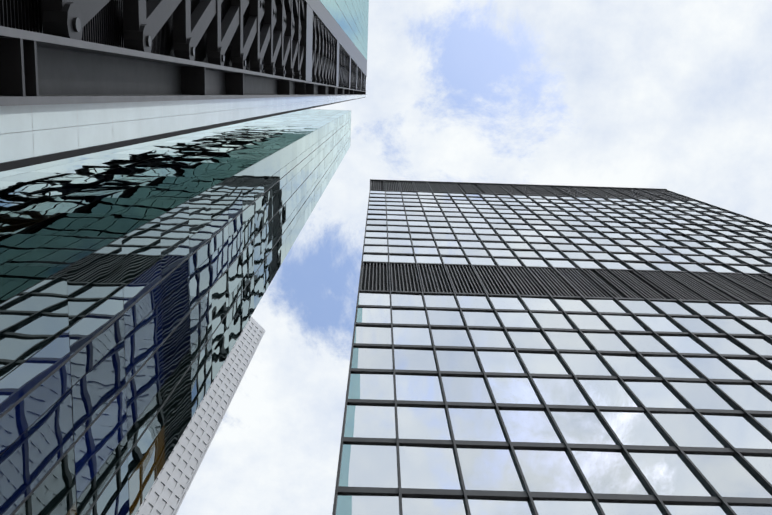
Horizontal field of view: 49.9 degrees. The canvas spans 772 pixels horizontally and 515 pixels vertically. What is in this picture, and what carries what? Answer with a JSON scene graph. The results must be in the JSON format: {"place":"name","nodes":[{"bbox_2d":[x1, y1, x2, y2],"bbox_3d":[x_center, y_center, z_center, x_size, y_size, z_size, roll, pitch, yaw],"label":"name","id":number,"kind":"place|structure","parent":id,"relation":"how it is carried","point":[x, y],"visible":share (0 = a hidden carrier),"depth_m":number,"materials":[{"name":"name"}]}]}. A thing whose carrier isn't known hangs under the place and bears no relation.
{"place":"outdoors","nodes":[
{"label":"outdoors","id":0,"kind":"place"},
{"bbox_2d":[176,0,771,514],"label":"sky","id":1,"kind":"structure","parent":0,"point":[675,96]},
{"label":"ground","id":2,"kind":"structure","parent":0,"visible":0},
{"bbox_2d":[0,109,350,514],"bbox_3d":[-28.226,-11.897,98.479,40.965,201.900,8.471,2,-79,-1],"label":"glass tower","id":3,"kind":"structure","parent":2,"relation":"on","point":[136,280],"depth_m":26.24,"materials":[{"name":"teal glass"}]},
{"bbox_2d":[0,0,368,171],"bbox_3d":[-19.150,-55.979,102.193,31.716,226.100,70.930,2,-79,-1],"label":"building","id":4,"kind":"structure","parent":2,"relation":"on","point":[80,77],"depth_m":14.92,"materials":[{"name":"black"}]},
{"bbox_2d":[135,317,264,514],"bbox_3d":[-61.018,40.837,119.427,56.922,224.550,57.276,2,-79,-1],"label":"white tower","id":5,"kind":"structure","parent":2,"relation":"on","point":[166,494],"depth_m":154.84,"materials":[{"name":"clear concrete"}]},
{"bbox_2d":[332,179,771,514],"bbox_3d":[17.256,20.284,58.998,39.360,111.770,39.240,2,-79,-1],"label":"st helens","id":6,"kind":"structure","parent":2,"relation":"on","point":[524,349],"depth_m":37.20,"materials":[{"name":"grey glass"}]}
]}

